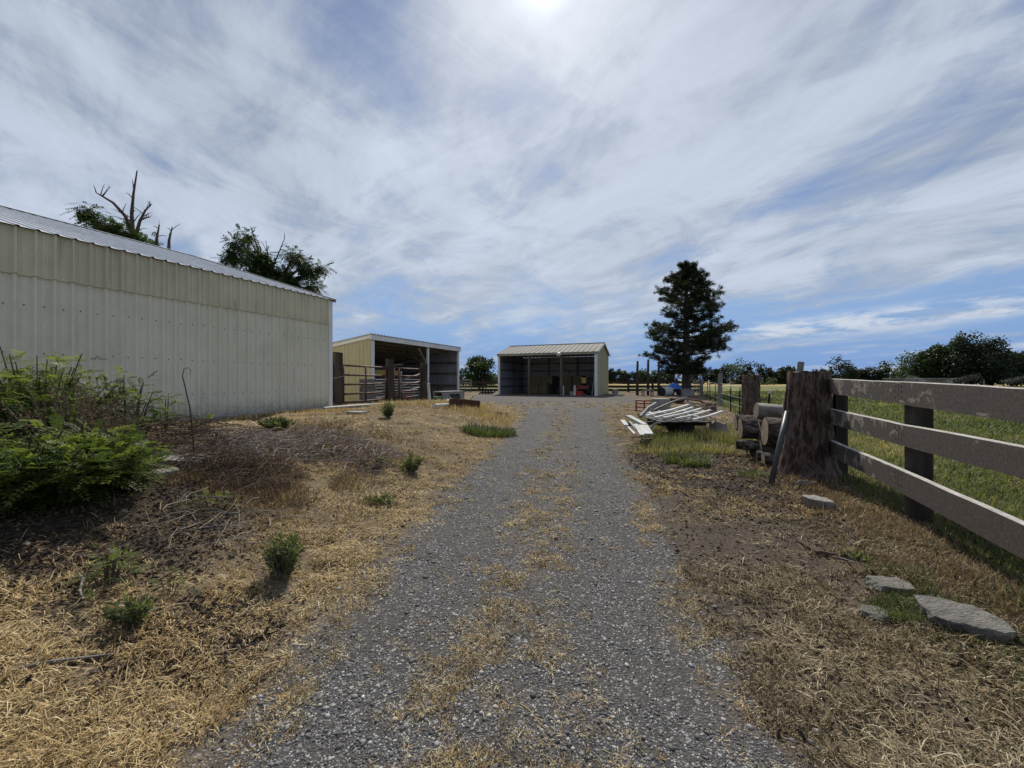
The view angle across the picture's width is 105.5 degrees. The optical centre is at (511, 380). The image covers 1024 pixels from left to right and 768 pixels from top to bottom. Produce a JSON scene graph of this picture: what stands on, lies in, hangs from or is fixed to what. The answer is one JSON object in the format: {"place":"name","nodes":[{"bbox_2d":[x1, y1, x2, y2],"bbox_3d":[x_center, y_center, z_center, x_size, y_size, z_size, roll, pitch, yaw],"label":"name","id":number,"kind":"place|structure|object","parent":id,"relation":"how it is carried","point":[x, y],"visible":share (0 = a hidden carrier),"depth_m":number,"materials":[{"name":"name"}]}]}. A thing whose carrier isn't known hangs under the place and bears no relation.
{"place":"outdoors","nodes":[
{"label":"outdoors","id":0,"kind":"place"},
{"bbox_2d":[0,391,1023,767],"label":"ground","id":1,"kind":"structure","parent":0,"point":[732,537],"depth_m":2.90,"materials":[{"name":"beige plant"}]},
{"bbox_2d":[0,381,115,451],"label":"locust bush","id":2,"kind":"object","parent":1,"relation":"on","point":[39,398],"visible":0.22,"depth_m":4.01,"materials":[{"name":"green plant"}]},
{"bbox_2d":[1,652,119,672],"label":"fallen stick","id":3,"kind":"object","parent":1,"relation":"on","point":[60,660],"visible":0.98,"depth_m":1.82,"materials":[{"name":"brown wood"}]},
{"bbox_2d":[0,376,147,443],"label":"withered bush","id":4,"kind":"object","parent":1,"relation":"on","point":[88,416],"visible":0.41,"depth_m":3.89,"materials":[{"name":"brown plant"}]},
{"bbox_2d":[0,347,152,437],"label":"locust bush","id":5,"kind":"object","parent":1,"relation":"on","point":[15,380],"visible":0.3,"depth_m":4.45,"materials":[{"name":"green plant"}]},
{"bbox_2d":[0,412,173,518],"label":"locust bush","id":6,"kind":"object","parent":1,"relation":"on","point":[56,475],"visible":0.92,"depth_m":2.99,"materials":[{"name":"green plant"}]},
{"bbox_2d":[0,419,178,510],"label":"locust bush","id":7,"kind":"object","parent":1,"relation":"on","point":[134,433],"visible":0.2,"depth_m":3.38,"materials":[{"name":"green plant"}]},
{"bbox_2d":[51,541,155,599],"bbox_3d":[-2.446,1.153,2.372,0.496,0.334,0.395,0,0,24],"label":"sprout","id":8,"kind":"object","parent":1,"relation":"on","point":[113,566],"visible":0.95,"depth_m":2.38,"materials":[{"name":"green plant"}]},
{"bbox_2d":[60,170,181,248],"bbox_3d":[-24.000,-5.757,23.912,6.695,14.338,3.692,0,0,20],"label":"locust tree","id":9,"kind":"object","parent":1,"relation":"on","point":[86,216],"visible":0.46,"depth_m":23.91,"materials":[{"name":"green plant"}]},
{"bbox_2d":[100,591,158,628],"bbox_3d":[-2.072,1.257,2.117,0.188,0.229,0.225,0,0,33],"label":"weed","id":10,"kind":"object","parent":1,"relation":"on","point":[133,613],"visible":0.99,"depth_m":2.09,"materials":[{"name":"green plant"}]},
{"bbox_2d":[82,365,179,444],"bbox_3d":[-4.894,0.392,5.014,0.868,1.180,0.964,0,0,27],"label":"sapling","id":11,"kind":"object","parent":1,"relation":"on","point":[151,407],"visible":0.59,"depth_m":5.03,"materials":[{"name":"green plant"}]},
{"bbox_2d":[144,467,179,479],"bbox_3d":[-3.535,0.971,3.922,0.250,0.139,0.288,0,0,40],"label":"rock","id":12,"kind":"object","parent":1,"relation":"on","point":[170,471],"visible":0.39,"depth_m":3.89,"materials":[{"name":"stone"}]},
{"bbox_2d":[143,394,185,446],"bbox_3d":[-4.895,0.599,5.454,0.521,0.810,0.568,0,0,24],"label":"sapling","id":13,"kind":"object","parent":1,"relation":"on","point":[172,403],"visible":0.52,"depth_m":5.53,"materials":[{"name":"green plant"}]},
{"bbox_2d":[0,205,335,419],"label":"metal barn","id":14,"kind":"structure","parent":1,"relation":"on","point":[235,340],"depth_m":8.60,"materials":[{"name":"paint"}]},
{"bbox_2d":[142,566,198,596],"bbox_3d":[-2.107,1.278,2.426,0.279,0.186,0.427,0,0,-35],"label":"sprout","id":15,"kind":"object","parent":1,"relation":"on","point":[168,582],"visible":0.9,"depth_m":2.43,"materials":[{"name":"green plant"}]},
{"bbox_2d":[143,454,209,469],"bbox_3d":[-3.774,0.934,4.375,0.640,0.171,0.434,0,0,-26],"label":"rock","id":16,"kind":"object","parent":1,"relation":"on","point":[178,465],"visible":0.18,"depth_m":4.25,"materials":[{"name":"stone"}]},
{"bbox_2d":[182,367,194,452],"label":"hooked stem","id":17,"kind":"object","parent":1,"relation":"on","point":[190,412],"visible":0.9,"depth_m":4.38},
{"bbox_2d":[129,415,262,457],"bbox_3d":[-4.339,0.714,5.069,2.120,0.542,1.676,0,0,0],"label":"bramble","id":18,"kind":"object","parent":1,"relation":"on","point":[174,435],"visible":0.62,"depth_m":4.93,"materials":[{"name":"brown plant"}]},
{"bbox_2d":[112,487,314,558],"bbox_3d":[-2.466,1.126,3.237,1.359,0.333,1.149,0,0,0],"label":"twig pile","id":19,"kind":"object","parent":1,"relation":"on","point":[222,511],"visible":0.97,"depth_m":3.21,"materials":[{"name":"brown wood"}]},
{"bbox_2d":[177,489,249,515],"bbox_3d":[-2.699,1.112,3.531,0.537,0.272,0.410,0,0,-42],"label":"sprout","id":20,"kind":"object","parent":1,"relation":"on","point":[205,491],"visible":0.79,"depth_m":3.51,"materials":[{"name":"green plant"}]},
{"bbox_2d":[152,443,319,503],"bbox_3d":[-3.079,0.950,4.183,1.712,0.490,1.286,0,0,0],"label":"dead brush","id":21,"kind":"object","parent":1,"relation":"on","point":[231,452],"visible":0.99,"depth_m":4.14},
{"bbox_2d":[16,415,468,576],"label":"brush grass","id":22,"kind":"structure","parent":1,"relation":"on","point":[293,486],"depth_m":4.33,"materials":[{"name":"brown plant"}]},
{"bbox_2d":[137,406,354,423],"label":"dry grass","id":23,"kind":"structure","parent":1,"relation":"on","point":[335,409],"depth_m":10.49,"materials":[{"name":"plant"}]},
{"bbox_2d":[107,402,401,425],"bbox_3d":[-5.868,0.903,11.852,0.468,0.202,11.624,0,0,25],"label":"irrigation pipe","id":24,"kind":"object","parent":1,"relation":"on","point":[255,413],"visible":0.24,"depth_m":10.30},
{"bbox_2d":[212,223,335,295],"bbox_3d":[-16.705,-4.862,26.884,9.150,12.548,4.199,0,0,0],"label":"locust tree","id":25,"kind":"object","parent":1,"relation":"on","point":[256,261],"visible":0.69,"depth_m":26.78,"materials":[{"name":"green plant"}]},
{"bbox_2d":[257,416,295,430],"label":"weed","id":26,"kind":"object","parent":1,"relation":"on","point":[282,422],"visible":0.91,"depth_m":7.13,"materials":[{"name":"green plant"}]},
{"bbox_2d":[154,424,406,476],"bbox_3d":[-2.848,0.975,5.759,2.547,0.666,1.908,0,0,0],"label":"dead brush","id":27,"kind":"object","parent":1,"relation":"on","point":[330,439],"visible":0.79,"depth_m":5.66,"materials":[{"name":"brown plant"}]},
{"bbox_2d":[258,531,306,578],"bbox_3d":[-1.688,1.274,2.854,0.328,0.366,0.299,0,0,-27],"label":"weed","id":28,"kind":"object","parent":1,"relation":"on","point":[281,563],"visible":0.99,"depth_m":2.82,"materials":[{"name":"green plant"}]},
{"bbox_2d":[333,352,342,404],"bbox_3d":[-6.401,0.065,14.301,0.356,2.191,0.357,0,0,22],"label":"corral post","id":29,"kind":"object","parent":1,"relation":"on","point":[338,372],"visible":0.71,"depth_m":14.15,"materials":[{"name":"brown wood"}]},
{"bbox_2d":[359,379,375,403],"bbox_3d":[-5.894,0.500,15.896,0.085,1.100,0.850,0,0,22],"label":"plywood panel","id":30,"kind":"object","parent":1,"relation":"on","point":[370,388],"visible":0.64,"depth_m":15.88,"materials":[{"name":"brown wood"}]},
{"bbox_2d":[364,491,395,505],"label":"weed","id":31,"kind":"object","parent":1,"relation":"on","point":[382,496],"visible":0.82,"depth_m":4.48,"materials":[{"name":"green plant"}]},
{"bbox_2d":[379,400,395,417],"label":"weed","id":32,"kind":"object","parent":1,"relation":"on","point":[388,409],"visible":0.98,"depth_m":9.46,"materials":[{"name":"green plant"}]},
{"bbox_2d":[385,359,393,401],"bbox_3d":[-5.150,0.165,16.399,0.346,2.150,0.346,0,0,22],"label":"corral post","id":33,"kind":"object","parent":1,"relation":"on","point":[389,364],"visible":0.7,"depth_m":16.25,"materials":[{"name":"brown wood"}]},
{"bbox_2d":[343,364,386,403],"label":"pipe gate","id":34,"kind":"structure","parent":33,"relation":"attached to","point":[366,384],"depth_m":15.32,"materials":[{"name":"brown metal"}]},
{"bbox_2d":[394,367,421,399],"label":"pipe gate","id":35,"kind":"structure","parent":33,"relation":"attached to","point":[399,383],"depth_m":17.00,"materials":[{"name":"metal"}]},
{"bbox_2d":[375,363,403,397],"bbox_3d":[-6.999,0.050,21.163,1.160,2.060,3.254,0,0,22],"label":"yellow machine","id":36,"kind":"object","parent":1,"relation":"on","point":[380,388],"visible":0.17,"depth_m":20.61,"materials":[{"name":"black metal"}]},
{"bbox_2d":[333,333,460,400],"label":"open shed","id":37,"kind":"structure","parent":1,"relation":"on","point":[374,349],"depth_m":22.62,"materials":[{"name":"beige metal"}]},
{"bbox_2d":[375,378,429,402],"bbox_3d":[-5.347,0.515,18.826,0.060,1.270,4.756,0,0,22],"label":"panel","id":38,"kind":"object","parent":1,"relation":"on","point":[401,394],"visible":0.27,"depth_m":19.05,"materials":[{"name":"metal"}]},
{"bbox_2d":[394,448,424,472],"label":"weed","id":39,"kind":"object","parent":1,"relation":"on","point":[412,464],"visible":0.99,"depth_m":5.62,"materials":[{"name":"green plant"}]},
{"bbox_2d":[420,363,427,393],"bbox_3d":[-4.100,0.233,18.101,0.324,2.074,0.325,0,0,-23],"label":"corral post","id":40,"kind":"object","parent":1,"relation":"on","point":[424,367],"visible":0.42,"depth_m":17.96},
{"bbox_2d":[353,397,519,427],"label":"golden grass","id":41,"kind":"structure","parent":1,"relation":"on","point":[484,414],"depth_m":12.76,"materials":[{"name":"plant"}]},
{"bbox_2d":[433,391,464,399],"bbox_3d":[-3.186,0.825,19.750,0.700,0.553,1.600,0,0,33],"label":"concrete trough","id":42,"kind":"object","parent":1,"relation":"on","point":[444,394],"visible":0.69,"depth_m":19.32,"materials":[{"name":"grey concrete"}]},
{"bbox_2d":[448,398,479,408],"bbox_3d":[-1.633,0.875,13.354,1.148,0.541,0.090,0,0,-28],"label":"rusty plate","id":43,"kind":"object","parent":1,"relation":"on","point":[460,402],"visible":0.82,"depth_m":13.29,"materials":[{"name":"metal"}]},
{"bbox_2d":[460,421,516,437],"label":"grass tuft","id":44,"kind":"object","parent":1,"relation":"on","point":[478,429],"visible":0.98,"depth_m":9.47,"materials":[{"name":"green plant"}]},
{"bbox_2d":[539,384,555,392],"bbox_3d":[3.291,0.790,36.099,1.050,0.800,2.008,0,0,22],"label":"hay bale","id":45,"kind":"object","parent":1,"relation":"on","point":[542,388],"visible":0.92,"depth_m":35.31,"materials":[{"name":"brown plant"}]},
{"bbox_2d":[541,376,557,383],"bbox_3d":[3.511,-0.010,36.278,1.020,0.780,1.908,0,0,22],"label":"hay bale","id":46,"kind":"object","parent":45,"relation":"on","point":[549,379],"visible":0.81,"depth_m":35.48,"materials":[{"name":"brown plant"}]},
{"bbox_2d":[497,342,610,395],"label":"hay shed","id":47,"kind":"structure","parent":1,"relation":"on","point":[519,366],"depth_m":34.87,"materials":[{"name":"beige metal"}]},
{"bbox_2d":[459,379,701,391],"bbox_3d":[5.740,0.650,40.094,27.680,1.500,0.232,0,0,0],"label":"dark board fence","id":48,"kind":"object","parent":1,"relation":"on","point":[652,382],"visible":0.27,"depth_m":39.98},
{"bbox_2d":[652,398,669,416],"bbox_3d":[4.352,0.931,11.370,0.420,0.788,0.380,0,0,0],"label":"grey cabinet","id":49,"kind":"object","parent":1,"relation":"on","point":[661,401],"visible":0.28,"depth_m":11.20,"materials":[{"name":"metal"}]},
{"bbox_2d":[626,437,701,455],"bbox_3d":[2.934,1.277,7.614,1.547,0.283,1.387,0,0,21],"label":"grass tuft","id":50,"kind":"object","parent":1,"relation":"on","point":[649,444],"visible":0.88,"depth_m":7.61,"materials":[{"name":"green plant"}]},
{"bbox_2d":[657,387,673,395],"bbox_3d":[11.764,0.870,29.859,1.150,0.740,0.740,0,0,-39],"label":"white drum","id":51,"kind":"object","parent":1,"relation":"on","point":[665,391],"visible":0.89,"depth_m":29.55,"materials":[{"name":"plastic"}]},
{"bbox_2d":[628,417,711,436],"bbox_3d":[3.759,1.146,9.511,1.822,0.419,1.378,0,0,0],"label":"trailer","id":52,"kind":"object","parent":1,"relation":"on","point":[678,426],"visible":0.73,"depth_m":9.30,"materials":[{"name":"black metal"}]},
{"bbox_2d":[627,416,744,450],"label":"grass patch","id":53,"kind":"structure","parent":1,"relation":"on","point":[643,419],"depth_m":9.46,"materials":[{"name":"green plant"}]},
{"bbox_2d":[657,449,717,466],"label":"grass tuft","id":54,"kind":"object","parent":1,"relation":"on","point":[695,458],"visible":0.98,"depth_m":6.66,"materials":[{"name":"green plant"}]},
{"bbox_2d":[637,259,739,388],"bbox_3d":[14.633,-4.311,32.825,7.815,11.618,8.159,0,0,17],"label":"pine tree","id":55,"kind":"object","parent":1,"relation":"on","point":[688,277],"visible":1,"depth_m":31.71,"materials":[{"name":"green plant"}]},
{"bbox_2d":[658,401,728,428],"bbox_3d":[5.007,0.960,10.539,1.673,0.757,1.432,0,0,0],"label":"brush heap","id":56,"kind":"object","parent":1,"relation":"on","point":[707,407],"visible":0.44,"depth_m":10.59,"materials":[{"name":"grey wood"}]},
{"bbox_2d":[640,426,756,446],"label":"tall weeds","id":57,"kind":"object","parent":1,"relation":"on","point":[706,435],"visible":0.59,"depth_m":8.50,"materials":[{"name":"green plant"}]},
{"bbox_2d":[672,438,743,455],"bbox_3d":[3.840,1.258,7.613,1.436,0.315,1.314,0,0,0],"label":"grass tuft","id":58,"kind":"object","parent":1,"relation":"on","point":[704,446],"visible":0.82,"depth_m":7.48,"materials":[{"name":"green plant"}]},
{"bbox_2d":[709,420,727,432],"bbox_3d":[5.262,1.245,9.915,0.553,0.440,0.528,0,0,-40],"label":"stump","id":59,"kind":"object","parent":1,"relation":"on","point":[723,426],"visible":0.58,"depth_m":9.77,"materials":[{"name":"grey wood"}]},
{"bbox_2d":[692,373,770,413],"bbox_3d":[13.046,0.589,26.207,0.251,1.861,35.088,0,0,22],"label":"wire fence","id":60,"kind":"object","parent":1,"relation":"on","point":[720,383],"visible":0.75,"depth_m":18.98,"materials":[{"name":"brown wood"}]},
{"bbox_2d":[741,375,760,414],"bbox_3d":[7.371,0.618,12.008,0.621,1.590,0.665,0,0,0],"label":"trunk post","id":61,"kind":"object","parent":1,"relation":"on","point":[750,389],"visible":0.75,"depth_m":11.82,"materials":[{"name":"brown wood"}]},
{"bbox_2d":[737,468,769,477],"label":"grass tuft","id":62,"kind":"object","parent":1,"relation":"on","point":[751,473],"visible":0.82,"depth_m":5.76,"materials":[{"name":"green plant"}]},
{"bbox_2d":[757,439,775,451],"bbox_3d":[4.564,1.186,6.617,0.633,0.345,0.361,0,0,20],"label":"log","id":63,"kind":"object","parent":1,"relation":"on","point":[762,447],"visible":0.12,"depth_m":6.54,"materials":[{"name":"brown wood"}]},
{"bbox_2d":[742,440,761,449],"bbox_3d":[4.342,1.134,6.748,0.607,0.173,0.168,0,0,31],"label":"log","id":64,"kind":"object","parent":63,"relation":"on","point":[750,444],"visible":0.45,"depth_m":6.78,"materials":[{"name":"brown wood"}]},
{"bbox_2d":[757,419,762,439],"bbox_3d":[4.694,0.884,6.868,0.634,0.422,0.449,0,0,20],"label":"log","id":65,"kind":"object","parent":63,"relation":"on","point":[760,423],"visible":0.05,"depth_m":6.86,"materials":[{"name":"brown wood"}]},
{"bbox_2d":[738,418,760,438],"bbox_3d":[4.618,0.875,7.005,0.919,0.391,0.420,0,0,18],"label":"log","id":66,"kind":"object","parent":65,"relation":"on","point":[748,428],"visible":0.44,"depth_m":6.97,"materials":[{"name":"brown wood"}]},
{"bbox_2d":[753,403,782,418],"bbox_3d":[4.730,0.567,6.975,0.639,0.317,0.336,0,0,18],"label":"log","id":67,"kind":"object","parent":66,"relation":"on","point":[762,410],"visible":0.54,"depth_m":6.90,"materials":[{"name":"grey wood"}]},
{"bbox_2d":[761,417,781,445],"bbox_3d":[4.522,0.856,6.408,0.644,0.485,0.508,0,0,21],"label":"log","id":68,"kind":"object","parent":63,"relation":"on","point":[770,428],"visible":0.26,"depth_m":6.33,"materials":[{"name":"brown wood"}]},
{"bbox_2d":[761,452,774,465],"bbox_3d":[4.403,1.288,6.269,0.630,0.233,0.243,0,0,19],"label":"log","id":69,"kind":"object","parent":1,"relation":"on","point":[767,458],"visible":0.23,"depth_m":6.27,"materials":[{"name":"brown wood"}]},
{"bbox_2d":[768,411,789,484],"bbox_3d":[3.711,0.944,5.410,0.500,1.023,0.068,0,0,-30],"label":"leaning pipe","id":70,"kind":"object","parent":1,"relation":"on","point":[777,454],"visible":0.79,"depth_m":5.39,"materials":[{"name":"grey metal"}]},
{"bbox_2d":[768,371,851,480],"bbox_3d":[4.408,0.690,5.767,0.982,1.655,0.817,0,0,-12],"label":"trunk post","id":71,"kind":"object","parent":1,"relation":"on","point":[810,434],"visible":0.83,"depth_m":5.51,"materials":[{"name":"brown wood"}]},
{"bbox_2d":[607,413,1023,767],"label":"matted straw","id":72,"kind":"object","parent":1,"relation":"on","point":[970,763],"visible":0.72,"depth_m":1.85,"materials":[{"name":"yellow plant"}]},
{"bbox_2d":[802,495,836,510],"bbox_3d":[3.378,1.371,4.279,0.286,0.165,0.227,0,0,18],"label":"rock","id":73,"kind":"object","parent":1,"relation":"on","point":[811,499],"visible":0.7,"depth_m":4.23,"materials":[{"name":"stone"}]},
{"bbox_2d":[838,547,871,561],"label":"weed","id":74,"kind":"object","parent":1,"relation":"on","point":[857,555],"visible":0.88,"depth_m":3.08,"materials":[{"name":"green plant"}]},
{"bbox_2d":[703,455,1023,739],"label":"fence line grass","id":75,"kind":"structure","parent":1,"relation":"on","point":[855,510],"depth_m":3.12,"materials":[{"name":"brown plant"}]},
{"bbox_2d":[858,605,891,622],"bbox_3d":[2.233,1.440,2.384,0.163,0.061,0.142,0,0,0],"label":"rock","id":76,"kind":"object","parent":1,"relation":"on","point":[878,616],"visible":0.71,"depth_m":2.37,"materials":[{"name":"grey stone"}]},
{"bbox_2d":[865,575,915,594],"bbox_3d":[2.602,1.435,2.681,0.259,0.103,0.184,0,0,13],"label":"rock","id":77,"kind":"object","parent":1,"relation":"on","point":[877,582],"visible":0.66,"depth_m":2.67,"materials":[{"name":"grey stone"}]},
{"bbox_2d":[856,590,929,624],"bbox_3d":[2.357,1.394,2.406,0.436,0.134,0.398,0,0,-36],"label":"grass tuft","id":78,"kind":"object","parent":1,"relation":"on","point":[907,602],"visible":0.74,"depth_m":2.42,"materials":[{"name":"green plant"}]},
{"bbox_2d":[781,513,1023,759],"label":"verge grass","id":79,"kind":"structure","parent":1,"relation":"on","point":[1001,648],"depth_m":2.12,"materials":[{"name":"brown plant"}]},
{"bbox_2d":[863,559,945,589],"bbox_3d":[2.783,1.391,2.771,0.500,0.125,0.417,0,0,0],"label":"grass tuft","id":80,"kind":"object","parent":1,"relation":"on","point":[916,573],"visible":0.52,"depth_m":2.81,"materials":[{"name":"brown plant"}]},
{"bbox_2d":[829,378,1023,558],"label":"board fence","id":81,"kind":"object","parent":1,"relation":"on","point":[919,438],"visible":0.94,"depth_m":3.34,"materials":[{"name":"paint"}]},
{"bbox_2d":[881,581,977,608],"bbox_3d":[2.655,1.391,2.505,0.530,0.112,0.414,0,0,0],"label":"grass tuft","id":82,"kind":"object","parent":1,"relation":"on","point":[930,591],"visible":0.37,"depth_m":2.54,"materials":[{"name":"green plant"}]},
{"bbox_2d":[914,595,1016,643],"bbox_3d":[2.583,1.407,2.231,0.360,0.184,0.250,0,0,29],"label":"rock","id":83,"kind":"object","parent":1,"relation":"on","point":[974,620],"visible":0.77,"depth_m":2.19,"materials":[{"name":"grey stone"}]},
{"bbox_2d":[0,0,1023,379],"label":"sky","id":84,"kind":"structure","parent":0,"point":[486,178],"materials":[{"name":"blue"}]},
{"bbox_2d":[123,394,901,767],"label":"driveway","id":85,"kind":"structure","parent":0,"point":[463,548],"depth_m":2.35,"materials":[{"name":"grey gravel"}]},
{"bbox_2d":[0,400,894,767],"bbox_3d":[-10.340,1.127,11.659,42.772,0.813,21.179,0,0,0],"label":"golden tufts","id":86,"kind":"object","parent":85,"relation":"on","point":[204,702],"visible":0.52,"depth_m":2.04,"materials":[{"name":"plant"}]},
{"bbox_2d":[200,400,1023,767],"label":"grey tufts","id":87,"kind":"object","parent":85,"relation":"on","point":[790,708],"visible":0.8,"depth_m":2.08,"materials":[{"name":"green plant"}]},
{"bbox_2d":[464,380,1023,613],"bbox_3d":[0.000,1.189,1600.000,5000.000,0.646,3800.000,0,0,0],"label":"pasture","id":88,"kind":"structure","parent":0,"point":[764,387],"depth_m":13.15,"materials":[{"name":"green plant"}]},
{"bbox_2d":[460,355,496,388],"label":"round tree","id":89,"kind":"object","parent":88,"relation":"on","point":[480,366],"visible":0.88,"depth_m":45.76,"materials":[{"name":"green plant"}]},
{"bbox_2d":[620,371,642,380],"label":"dark tree","id":90,"kind":"object","parent":88,"relation":"on","point":[629,376],"visible":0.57,"depth_m":121.73,"materials":[{"name":"green plant"}]},
{"bbox_2d":[652,371,681,380],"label":"dark tree","id":91,"kind":"object","parent":88,"relation":"on","point":[666,377],"visible":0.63,"depth_m":119.54,"materials":[{"name":"green plant"}]},
{"bbox_2d":[691,368,717,383],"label":"dark tree","id":92,"kind":"object","parent":88,"relation":"on","point":[705,377],"visible":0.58,"depth_m":117.39,"materials":[{"name":"green plant"}]},
{"bbox_2d":[707,367,730,383],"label":"dark tree","id":93,"kind":"object","parent":88,"relation":"on","point":[725,375],"visible":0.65,"depth_m":113.53,"materials":[{"name":"green plant"}]},
{"bbox_2d":[721,358,749,383],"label":"airy tree","id":94,"kind":"object","parent":88,"relation":"on","point":[734,368],"visible":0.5,"depth_m":118.17,"materials":[{"name":"green plant"}]},
{"bbox_2d":[730,368,754,384],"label":"dark tree","id":95,"kind":"object","parent":88,"relation":"on","point":[739,379],"visible":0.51,"depth_m":111.87,"materials":[{"name":"green plant"}]},
{"bbox_2d":[744,361,774,379],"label":"dark tree","id":96,"kind":"object","parent":88,"relation":"on","point":[750,369],"visible":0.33,"depth_m":117.01,"materials":[{"name":"green plant"}]},
{"bbox_2d":[759,371,786,383],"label":"dark tree","id":97,"kind":"object","parent":88,"relation":"on","point":[780,378],"visible":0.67,"depth_m":114.53,"materials":[{"name":"green plant"}]},
{"bbox_2d":[777,365,795,383],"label":"dark tree","id":98,"kind":"object","parent":88,"relation":"on","point":[783,371],"visible":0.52,"depth_m":116.52,"materials":[{"name":"green plant"}]},
{"bbox_2d":[824,355,860,379],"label":"oak","id":99,"kind":"object","parent":88,"relation":"on","point":[846,373],"visible":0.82,"depth_m":107.39,"materials":[{"name":"green plant"}]},
{"bbox_2d":[860,366,889,380],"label":"dark tree","id":100,"kind":"object","parent":88,"relation":"on","point":[870,374],"visible":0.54,"depth_m":106.69,"materials":[{"name":"green plant"}]},
{"bbox_2d":[868,350,915,379],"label":"pale tree","id":101,"kind":"object","parent":88,"relation":"on","point":[906,356],"visible":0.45,"depth_m":103.95,"materials":[{"name":"green plant"}]},
{"bbox_2d":[882,378,956,383],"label":"fence","id":102,"kind":"object","parent":88,"relation":"on","point":[940,380],"visible":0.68,"depth_m":68.00,"materials":[{"name":"wood"}]},
{"bbox_2d":[903,344,960,383],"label":"grove tree","id":103,"kind":"object","parent":88,"relation":"on","point":[913,369],"visible":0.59,"depth_m":79.34,"materials":[{"name":"green plant"}]},
{"bbox_2d":[918,337,987,384],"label":"grove tree","id":104,"kind":"object","parent":88,"relation":"on","point":[937,358],"visible":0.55,"depth_m":76.04,"materials":[{"name":"green plant"}]},
{"bbox_2d":[931,329,1023,385],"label":"grove tree","id":105,"kind":"object","parent":88,"relation":"on","point":[997,367],"visible":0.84,"depth_m":73.76,"materials":[{"name":"green plant"}]},
{"bbox_2d":[970,350,1023,385],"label":"grove tree","id":106,"kind":"object","parent":88,"relation":"on","point":[1007,358],"visible":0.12,"depth_m":75.52,"materials":[{"name":"green plant"}]},
{"bbox_2d":[992,351,1023,385],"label":"grove tree","id":107,"kind":"object","parent":88,"relation":"on","point":[1007,380],"visible":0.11,"depth_m":80.44,"materials":[{"name":"green plant"}]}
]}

